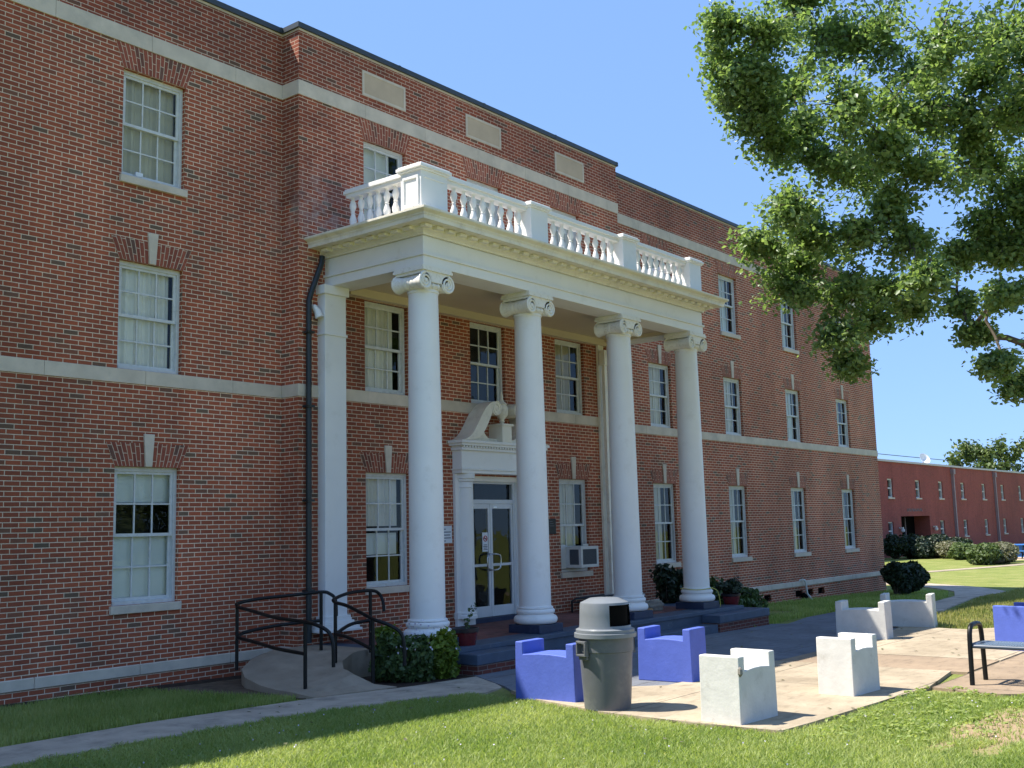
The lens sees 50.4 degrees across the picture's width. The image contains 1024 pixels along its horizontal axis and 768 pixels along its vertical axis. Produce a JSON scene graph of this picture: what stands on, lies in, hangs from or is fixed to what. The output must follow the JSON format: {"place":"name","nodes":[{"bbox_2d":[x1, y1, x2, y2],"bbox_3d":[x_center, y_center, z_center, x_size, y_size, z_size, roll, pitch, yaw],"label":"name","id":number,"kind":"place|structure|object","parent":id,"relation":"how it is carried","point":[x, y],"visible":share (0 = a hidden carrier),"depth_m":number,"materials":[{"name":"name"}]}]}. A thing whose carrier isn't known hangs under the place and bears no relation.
{"place":"outdoors","nodes":[
{"label":"outdoors","id":0,"kind":"place"},
{"bbox_2d":[0,677,501,767],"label":"sidewalk","id":1,"kind":"structure","parent":0,"point":[30,751],"depth_m":12.14,"materials":[{"name":"concrete"}]},
{"bbox_2d":[0,690,1023,767],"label":"lawn grass","id":2,"kind":"structure","parent":0,"point":[329,722],"depth_m":10.43,"materials":[{"name":"green plant"}]},
{"bbox_2d":[49,621,958,767],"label":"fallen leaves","id":3,"kind":"object","parent":2,"relation":"on","point":[780,730],"visible":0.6,"depth_m":12.43,"materials":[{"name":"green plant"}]},
{"bbox_2d":[108,695,1011,767],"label":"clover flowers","id":4,"kind":"object","parent":2,"relation":"on","point":[563,758],"visible":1,"depth_m":10.94,"materials":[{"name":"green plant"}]},
{"bbox_2d":[9,556,1023,767],"bbox_3d":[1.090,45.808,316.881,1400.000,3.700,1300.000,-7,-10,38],"label":"ground","id":5,"kind":"structure","parent":0,"point":[1008,578],"depth_m":28.21,"materials":[{"name":"green plant"}]},
{"bbox_2d":[0,675,240,706],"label":"soil bed","id":6,"kind":"object","parent":5,"relation":"on","point":[194,682],"visible":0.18,"depth_m":15.38,"materials":[{"name":"brown soil"}]},
{"bbox_2d":[0,686,299,746],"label":"grass strip","id":7,"kind":"object","parent":5,"relation":"on","point":[77,712],"depth_m":12.78,"materials":[{"name":"green plant"}]},
{"bbox_2d":[153,678,305,699],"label":"bare dirt","id":8,"kind":"structure","parent":5,"relation":"on","point":[234,685],"depth_m":14.97,"materials":[{"name":"brown soil"}]},
{"bbox_2d":[241,644,396,698],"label":"ramp","id":9,"kind":"structure","parent":5,"relation":"on","point":[274,672],"depth_m":14.98,"materials":[{"name":"concrete"}]},
{"bbox_2d":[235,590,337,688],"bbox_3d":[-3.159,3.531,15.009,1.462,1.195,2.346,0,-8,-8],"label":"handrail","id":10,"kind":"object","parent":9,"relation":"on","point":[292,621],"visible":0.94,"depth_m":15.48,"materials":[{"name":"black metal"}]},
{"bbox_2d":[332,589,405,683],"bbox_3d":[-2.074,3.549,15.310,0.865,1.227,1.738,1,-8,-16],"label":"handrail","id":11,"kind":"object","parent":9,"relation":"on","point":[371,620],"visible":0.99,"depth_m":15.18,"materials":[{"name":"black metal"}]},
{"bbox_2d":[361,675,474,688],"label":"planter soil","id":12,"kind":"structure","parent":5,"relation":"on","point":[398,684],"depth_m":15.22,"materials":[{"name":"brown soil"}]},
{"bbox_2d":[368,617,460,682],"bbox_3d":[-1.391,3.795,15.486,1.082,0.882,1.184,-7,-10,38],"label":"flowering bush","id":13,"kind":"object","parent":12,"relation":"on","point":[435,656],"visible":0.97,"depth_m":15.27,"materials":[{"name":"green plant"}]},
{"bbox_2d":[0,0,886,704],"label":"college building","id":14,"kind":"structure","parent":5,"relation":"on","point":[516,338],"depth_m":17.66,"materials":[{"name":"red brick"}]},
{"bbox_2d":[135,172,142,177],"bbox_3d":[-5.497,-3.076,16.011,0.040,0.070,0.120,-7,-10,38],"label":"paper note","id":15,"kind":"object","parent":14,"relation":"on","point":[137,174],"visible":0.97,"depth_m":15.99,"materials":[{"name":"white paper"}]},
{"bbox_2d":[111,466,176,605],"bbox_3d":[-5.286,2.154,15.503,0.136,1.920,1.050,-7,-10,38],"label":"window","id":16,"kind":"structure","parent":14,"relation":"in","point":[143,564],"depth_m":15.58,"materials":[{"name":"paint"}]},
{"bbox_2d":[117,260,179,374],"bbox_3d":[-5.375,-0.947,15.925,0.166,1.578,1.050,-7,-10,38],"label":"window","id":17,"kind":"structure","parent":14,"relation":"in","point":[143,321],"depth_m":15.98,"materials":[{"name":"paint"}]},
{"bbox_2d":[122,70,182,188],"bbox_3d":[-5.457,-3.769,16.310,0.197,1.620,1.050,-7,-10,38],"label":"window","id":18,"kind":"structure","parent":14,"relation":"in","point":[150,148],"depth_m":16.40,"materials":[{"name":"paint"}]},
{"bbox_2d":[312,304,322,318],"bbox_3d":[-3.178,-1.181,17.681,0.213,0.237,0.135,-1,-8,-3],"label":"wall floodlight","id":19,"kind":"object","parent":14,"relation":"attached to","point":[317,311],"depth_m":17.64,"materials":[{"name":"white paint"}]},
{"bbox_2d":[363,141,401,220],"bbox_3d":[-2.362,-3.431,19.435,0.136,1.620,1.040,-7,-10,38],"label":"window","id":20,"kind":"structure","parent":14,"relation":"in","point":[375,157],"depth_m":19.47,"materials":[{"name":"paint"}]},
{"bbox_2d":[365,301,404,394],"bbox_3d":[-2.304,-0.606,19.069,0.167,1.578,1.040,-7,-10,38],"label":"window","id":21,"kind":"structure","parent":14,"relation":"in","point":[378,317],"depth_m":19.13,"materials":[{"name":"paint"}]},
{"bbox_2d":[366,473,406,587],"bbox_3d":[-2.226,2.497,18.656,0.166,1.920,1.040,-7,-10,38],"label":"window","id":22,"kind":"structure","parent":14,"relation":"in","point":[381,503],"depth_m":18.77,"materials":[{"name":"paint"}]},
{"bbox_2d":[444,526,451,542],"bbox_3d":[-1.174,2.724,19.690,0.014,0.310,0.250,-7,-10,38],"label":"wall notice","id":23,"kind":"object","parent":14,"relation":"attached to","point":[447,534],"depth_m":19.70,"materials":[{"name":"paper"}]},
{"bbox_2d":[451,626,478,645],"bbox_3d":[-0.707,3.854,16.439,0.428,0.330,0.428,-7,-10,38],"label":"flower pot","id":24,"kind":"object","parent":14,"relation":"on","point":[467,636],"visible":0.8,"depth_m":16.29,"materials":[{"name":"red ceramic"}]},
{"bbox_2d":[464,602,476,628],"bbox_3d":[-0.641,3.562,16.524,0.284,0.478,0.127,4,-9,-35],"label":"potted sprig","id":25,"kind":"object","parent":24,"relation":"on","point":[466,624],"visible":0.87,"depth_m":16.50,"materials":[{"name":"green plant"}]},
{"bbox_2d":[467,178,497,226],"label":"window","id":26,"kind":"structure","parent":14,"relation":"in","point":[477,210],"depth_m":21.71,"materials":[{"name":"paint"}]},
{"bbox_2d":[473,504,492,617],"bbox_3d":[-0.590,3.318,20.428,0.141,2.123,0.663,-7,-10,38],"label":"door","id":27,"kind":"structure","parent":14,"relation":"in","point":[484,611],"depth_m":20.60,"materials":[{"name":"paint"}]},
{"bbox_2d":[482,532,487,551],"bbox_3d":[-0.507,3.000,20.637,0.019,0.360,0.160,-7,-10,38],"label":"door notice","id":28,"kind":"object","parent":27,"relation":"attached to","point":[484,541],"depth_m":20.63,"materials":[{"name":"paper"}]},
{"bbox_2d":[470,322,502,402],"bbox_3d":[-0.571,-0.368,21.185,0.136,1.578,1.040,-7,-10,38],"label":"window","id":29,"kind":"structure","parent":14,"relation":"in","point":[479,342],"depth_m":21.25,"materials":[{"name":"paint"}]},
{"bbox_2d":[490,504,514,615],"bbox_3d":[-0.163,3.377,20.955,0.141,2.123,0.683,-7,-10,38],"label":"door","id":30,"kind":"structure","parent":14,"relation":"in","point":[503,609],"depth_m":20.96,"materials":[{"name":"paint"}]},
{"bbox_2d":[548,519,555,533],"bbox_3d":[0.812,2.901,22.150,0.026,0.310,0.260,-7,-10,38],"label":"wall plaque","id":31,"kind":"object","parent":14,"relation":"attached to","point":[552,526],"depth_m":22.15,"materials":[{"name":"black paint"}]},
{"bbox_2d":[551,208,576,251],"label":"window","id":32,"kind":"structure","parent":14,"relation":"in","point":[557,236],"depth_m":23.84,"materials":[{"name":"paint"}]},
{"bbox_2d":[555,339,581,414],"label":"window","id":33,"kind":"structure","parent":14,"relation":"in","point":[562,348],"depth_m":23.41,"materials":[{"name":"paint"}]},
{"bbox_2d":[559,479,587,571],"bbox_3d":[1.204,2.974,22.890,0.164,1.920,1.040,-7,-10,38],"label":"window","id":34,"kind":"structure","parent":14,"relation":"in","point":[566,486],"depth_m":22.99,"materials":[{"name":"paint"}]},
{"bbox_2d":[561,544,598,568],"bbox_3d":[1.434,3.585,22.632,0.466,0.490,1.035,-7,-10,38],"label":"air conditioner","id":35,"kind":"object","parent":14,"relation":"attached to","point":[584,555],"visible":1,"depth_m":22.42,"materials":[{"name":"white metal"}]},
{"bbox_2d":[571,594,613,612],"bbox_3d":[1.715,4.553,22.608,0.294,0.312,1.294,-7,-10,38],"label":"handrail","id":36,"kind":"object","parent":14,"relation":"on","point":[591,596],"visible":0.46,"depth_m":22.45,"materials":[{"name":"black metal"}]},
{"bbox_2d":[646,256,659,268],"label":"window","id":37,"kind":"structure","parent":14,"relation":"in","point":[647,266],"depth_m":27.41,"materials":[{"name":"paint"}]},
{"bbox_2d":[648,363,669,427],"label":"window","id":38,"kind":"structure","parent":14,"relation":"in","point":[654,374],"depth_m":27.07,"materials":[{"name":"paint"}]},
{"bbox_2d":[653,483,675,563],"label":"window","id":39,"kind":"structure","parent":14,"relation":"in","point":[657,500],"depth_m":26.61,"materials":[{"name":"paint"}]},
{"bbox_2d":[680,588,720,606],"bbox_3d":[3.852,4.428,22.554,0.696,0.410,0.709,-7,-10,38],"label":"handrail","id":40,"kind":"object","parent":14,"relation":"on","point":[703,589],"visible":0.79,"depth_m":22.38,"materials":[{"name":"black metal"}]},
{"bbox_2d":[718,275,735,333],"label":"window","id":41,"kind":"structure","parent":14,"relation":"in","point":[723,316],"depth_m":30.45,"materials":[{"name":"paint"}]},
{"bbox_2d":[721,593,740,604],"bbox_3d":[4.721,4.662,23.423,0.428,0.300,0.428,-7,-10,38],"label":"flower pot","id":42,"kind":"object","parent":14,"relation":"on","point":[730,599],"visible":0.88,"depth_m":23.27,"materials":[{"name":"red ceramic"}]},
{"bbox_2d":[715,576,742,593],"bbox_3d":[4.682,4.352,23.444,0.643,0.410,0.651,-1,-8,-4],"label":"leafy pot plant","id":43,"kind":"object","parent":42,"relation":"in","point":[731,585],"visible":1,"depth_m":23.33,"materials":[{"name":"green plant"}]},
{"bbox_2d":[723,377,740,435],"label":"window","id":44,"kind":"structure","parent":14,"relation":"in","point":[726,381],"depth_m":30.05,"materials":[{"name":"paint"}]},
{"bbox_2d":[729,486,747,557],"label":"window","id":45,"kind":"structure","parent":14,"relation":"in","point":[731,488],"depth_m":29.63,"materials":[{"name":"paint"}]},
{"bbox_2d":[780,298,794,349],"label":"window","id":46,"kind":"structure","parent":14,"relation":"in","point":[783,323],"depth_m":33.45,"materials":[{"name":"paint"}]},
{"bbox_2d":[785,389,799,441],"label":"window","id":47,"kind":"structure","parent":14,"relation":"in","point":[790,428],"depth_m":33.10,"materials":[{"name":"paint"}]},
{"bbox_2d":[791,488,806,552],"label":"window","id":48,"kind":"structure","parent":14,"relation":"in","point":[802,520],"depth_m":32.66,"materials":[{"name":"paint"}]},
{"bbox_2d":[799,579,810,599],"bbox_3d":[8.676,6.101,31.976,0.500,0.748,0.200,0,-8,-14],"label":"standpipe","id":49,"kind":"object","parent":14,"relation":"attached to","point":[804,595],"visible":0.72,"depth_m":31.96,"materials":[{"name":"grey metal"}]},
{"bbox_2d":[836,399,848,446],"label":"window","id":50,"kind":"structure","parent":14,"relation":"in","point":[843,402],"depth_m":36.11,"materials":[{"name":"paint"}]},
{"bbox_2d":[842,489,855,548],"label":"window","id":51,"kind":"structure","parent":14,"relation":"in","point":[846,491],"depth_m":35.69,"materials":[{"name":"paint"}]},
{"bbox_2d":[878,453,996,464],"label":"power line","id":52,"kind":"object","parent":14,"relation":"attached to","point":[919,457],"visible":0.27,"depth_m":166.43,"materials":[{"name":"black paint"}]},
{"bbox_2d":[648,563,683,603],"bbox_3d":[3.652,4.686,24.377,0.725,1.353,1.293,-7,-10,38],"label":"shrub","id":53,"kind":"object","parent":5,"relation":"on","point":[667,581],"visible":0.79,"depth_m":24.09,"materials":[{"name":"green plant"}]},
{"bbox_2d":[709,576,767,607],"bbox_3d":[4.980,5.013,25.588,2.936,1.080,1.152,6,-10,-42],"label":"shrub","id":54,"kind":"object","parent":5,"relation":"on","point":[750,597],"visible":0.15,"depth_m":25.69,"materials":[{"name":"green plant"}]},
{"bbox_2d":[754,589,947,626],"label":"wall grass","id":55,"kind":"structure","parent":5,"relation":"on","point":[819,605],"depth_m":29.62,"materials":[{"name":"green plant"}]},
{"bbox_2d":[683,0,1023,407],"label":"oak tree","id":56,"kind":"object","parent":5,"relation":"on","point":[755,90],"visible":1,"depth_m":18.35,"materials":[{"name":"green plant"}]},
{"bbox_2d":[883,534,910,558],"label":"shrub","id":57,"kind":"object","parent":5,"relation":"on","point":[896,546],"visible":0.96,"depth_m":77.38,"materials":[{"name":"green plant"}]},
{"bbox_2d":[880,560,930,594],"bbox_3d":[12.454,6.135,34.398,1.202,1.156,2.180,-7,-10,38],"label":"shrub","id":58,"kind":"object","parent":5,"relation":"on","point":[908,577],"visible":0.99,"depth_m":33.93,"materials":[{"name":"green plant"}]},
{"bbox_2d":[801,685,1023,749],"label":"weeds","id":59,"kind":"object","parent":5,"relation":"on","point":[921,690],"visible":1,"depth_m":11.39,"materials":[{"name":"green plant"}]},
{"bbox_2d":[903,533,972,558],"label":"shrub","id":60,"kind":"object","parent":5,"relation":"on","point":[921,546],"visible":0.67,"depth_m":78.06,"materials":[{"name":"green plant"}]},
{"bbox_2d":[934,540,961,558],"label":"shrub","id":61,"kind":"object","parent":5,"relation":"on","point":[941,548],"visible":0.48,"depth_m":76.81,"materials":[{"name":"green plant"}]},
{"bbox_2d":[877,458,1023,557],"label":"school annex","id":62,"kind":"object","parent":5,"relation":"on","point":[977,505],"visible":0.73,"depth_m":95.13,"materials":[{"name":"brick"}]},
{"bbox_2d":[888,522,892,535],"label":"window","id":63,"kind":"structure","parent":62,"relation":"in","point":[890,523],"depth_m":83.60,"materials":[{"name":"paint"}]},
{"bbox_2d":[887,479,894,498],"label":"window","id":64,"kind":"structure","parent":62,"relation":"in","point":[889,480],"depth_m":84.27,"materials":[{"name":"paint"}]},
{"bbox_2d":[915,480,921,498],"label":"window","id":65,"kind":"structure","parent":62,"relation":"in","point":[917,483],"depth_m":89.16,"materials":[{"name":"paint"}]},
{"bbox_2d":[920,453,929,462],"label":"satellite dish","id":66,"kind":"object","parent":62,"relation":"on","point":[924,458],"visible":0.95,"depth_m":93.58,"materials":[{"name":"white paint"}]},
{"bbox_2d":[938,481,944,499],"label":"window","id":67,"kind":"structure","parent":62,"relation":"in","point":[940,488],"depth_m":93.63,"materials":[{"name":"paint"}]},
{"bbox_2d":[941,520,943,533],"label":"window","id":68,"kind":"structure","parent":62,"relation":"in","point":[942,524],"depth_m":93.12,"materials":[{"name":"paint"}]},
{"bbox_2d":[960,483,966,499],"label":"window","id":69,"kind":"structure","parent":62,"relation":"in","point":[962,490],"depth_m":98.45,"materials":[{"name":"paint"}]},
{"bbox_2d":[964,520,969,536],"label":"window","id":70,"kind":"structure","parent":62,"relation":"in","point":[965,523],"depth_m":98.09,"materials":[{"name":"paint"}]},
{"bbox_2d":[982,484,986,499],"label":"window","id":71,"kind":"structure","parent":62,"relation":"in","point":[983,493],"depth_m":103.49,"materials":[{"name":"paint"}]},
{"bbox_2d":[985,519,990,535],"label":"window","id":72,"kind":"structure","parent":62,"relation":"in","point":[986,526],"depth_m":103.13,"materials":[{"name":"paint"}]},
{"bbox_2d":[1000,485,1005,500],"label":"window","id":73,"kind":"structure","parent":62,"relation":"in","point":[1002,497],"depth_m":108.42,"materials":[{"name":"paint"}]},
{"bbox_2d":[1003,519,1008,533],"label":"window","id":74,"kind":"structure","parent":62,"relation":"in","point":[1004,521],"depth_m":108.01,"materials":[{"name":"paint"}]},
{"bbox_2d":[1018,486,1022,500],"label":"window","id":75,"kind":"structure","parent":62,"relation":"in","point":[1018,486],"depth_m":113.54,"materials":[{"name":"paint"}]},
{"bbox_2d":[946,542,974,559],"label":"shrub","id":76,"kind":"object","parent":5,"relation":"on","point":[957,551],"visible":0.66,"depth_m":72.78,"materials":[{"name":"green plant"}]},
{"bbox_2d":[943,431,1023,471],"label":"oak tree","id":77,"kind":"object","parent":5,"relation":"on","point":[967,452],"visible":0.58,"depth_m":177.97,"materials":[{"name":"green plant"}]},
{"bbox_2d":[965,542,1003,564],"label":"shrub","id":78,"kind":"object","parent":5,"relation":"on","point":[979,554],"visible":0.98,"depth_m":61.48,"materials":[{"name":"green plant"}]},
{"bbox_2d":[991,541,1019,563],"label":"shrub","id":79,"kind":"object","parent":5,"relation":"on","point":[1009,551],"visible":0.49,"depth_m":62.90,"materials":[{"name":"green plant"}]},
{"bbox_2d":[218,0,1023,471],"label":"sky","id":80,"kind":"structure","parent":0,"point":[607,78],"materials":[{"name":"blue"}]},
{"bbox_2d":[647,600,663,610],"bbox_3d":[2.866,4.524,22.222,0.507,0.200,0.573,-2,-8,6],"label":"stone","id":81,"kind":"object","parent":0,"point":[654,605],"visible":0.59,"depth_m":22.09,"materials":[{"name":"grey stone"}]},
{"bbox_2d":[474,612,896,691],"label":"paving","id":82,"kind":"structure","parent":0,"point":[780,641],"depth_m":19.54,"materials":[{"name":"grey concrete"}]},
{"bbox_2d":[835,600,893,639],"bbox_3d":[6.390,4.294,19.736,0.900,0.700,0.480,-6,-9,31],"label":"block bench","id":83,"kind":"object","parent":82,"relation":"on","point":[876,621],"visible":0.86,"depth_m":19.53,"materials":[{"name":"white paint"}]},
{"bbox_2d":[511,660,950,733],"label":"pale paving","id":84,"kind":"structure","parent":0,"point":[801,700],"depth_m":12.88,"materials":[{"name":"beige concrete"}]},
{"bbox_2d":[515,638,583,702],"bbox_3d":[0.532,3.519,13.368,0.900,0.700,0.460,-7,-10,37],"label":"block bench","id":85,"kind":"object","parent":84,"relation":"on","point":[543,674],"visible":0.77,"depth_m":13.18,"materials":[{"name":"blue paint"}]},
{"bbox_2d":[574,597,636,710],"bbox_3d":[1.083,3.091,12.531,0.719,1.256,0.755,-7,-10,38],"label":"trash can","id":86,"kind":"object","parent":84,"relation":"on","point":[605,633],"visible":1,"depth_m":12.29,"materials":[{"name":"grey plastic"}]},
{"bbox_2d":[638,625,705,682],"bbox_3d":[2.186,3.677,14.840,0.820,0.700,0.460,-7,-9,35],"label":"block bench","id":87,"kind":"object","parent":84,"relation":"on","point":[673,658],"visible":0.95,"depth_m":14.64,"materials":[{"name":"blue paint"}]},
{"bbox_2d":[699,648,777,724],"bbox_3d":[2.422,3.228,11.625,0.480,0.700,0.780,-8,-10,41],"label":"block bench","id":88,"kind":"object","parent":84,"relation":"on","point":[728,694],"visible":0.99,"depth_m":11.39,"materials":[{"name":"white paint"}]},
{"bbox_2d":[738,667,742,676],"bbox_3d":[2.354,2.971,11.210,0.055,0.100,0.053,-7,-10,38],"label":"paint chip","id":89,"kind":"object","parent":88,"relation":"attached to","point":[740,672],"visible":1,"depth_m":11.19,"materials":[{"name":"grey"}]},
{"bbox_2d":[816,632,879,696],"bbox_3d":[4.127,3.444,13.346,0.460,0.700,0.720,-8,-10,42],"label":"block bench","id":90,"kind":"object","parent":84,"relation":"on","point":[847,663],"visible":0.85,"depth_m":13.13,"materials":[{"name":"white paint"}]},
{"bbox_2d":[778,651,998,674],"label":"brown paving","id":91,"kind":"structure","parent":0,"point":[959,666],"depth_m":16.01,"materials":[{"name":"beige concrete"}]},
{"bbox_2d":[875,583,1005,610],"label":"path","id":92,"kind":"structure","parent":0,"point":[963,594],"depth_m":35.26,"materials":[{"name":"concrete"}]},
{"bbox_2d":[877,610,1023,661],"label":"paving","id":93,"kind":"structure","parent":0,"point":[944,642],"depth_m":18.44,"materials":[{"name":"beige concrete"}]},
{"bbox_2d":[880,593,937,627],"bbox_3d":[8.055,4.614,22.084,1.020,0.700,0.500,-5,-9,27],"label":"block bench","id":94,"kind":"object","parent":93,"relation":"on","point":[912,613],"visible":0.68,"depth_m":21.82,"materials":[{"name":"white paint"}]},
{"bbox_2d":[993,602,1023,650],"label":"block bench","id":95,"kind":"object","parent":93,"relation":"on","point":[1008,623],"visible":0.93,"depth_m":17.31,"materials":[{"name":"blue paint"}]},
{"bbox_2d":[928,563,1023,572],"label":"lawn path","id":96,"kind":"structure","parent":0,"point":[975,568],"depth_m":56.18,"materials":[{"name":"beige concrete"}]},
{"bbox_2d":[932,653,1023,696],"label":"front paving","id":97,"kind":"structure","parent":0,"point":[1006,676],"depth_m":14.01,"materials":[{"name":"beige concrete"}]},
{"bbox_2d":[967,621,1023,685],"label":"metal bench","id":98,"kind":"object","parent":97,"relation":"on","point":[983,644],"visible":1,"depth_m":13.74,"materials":[{"name":"black paint"}]},
{"bbox_2d":[936,587,1023,628],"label":"side grass","id":99,"kind":"structure","parent":0,"point":[984,604],"depth_m":25.80,"materials":[{"name":"green plant"}]},
{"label":"sand yard","id":100,"kind":"structure","parent":0,"visible":0},
{"bbox_2d":[1014,544,1023,558],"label":"picnic table","id":101,"kind":"object","parent":100,"relation":"on","point":[1021,549],"visible":0.22,"depth_m":72.88,"materials":[{"name":"blue paint"}]}
]}

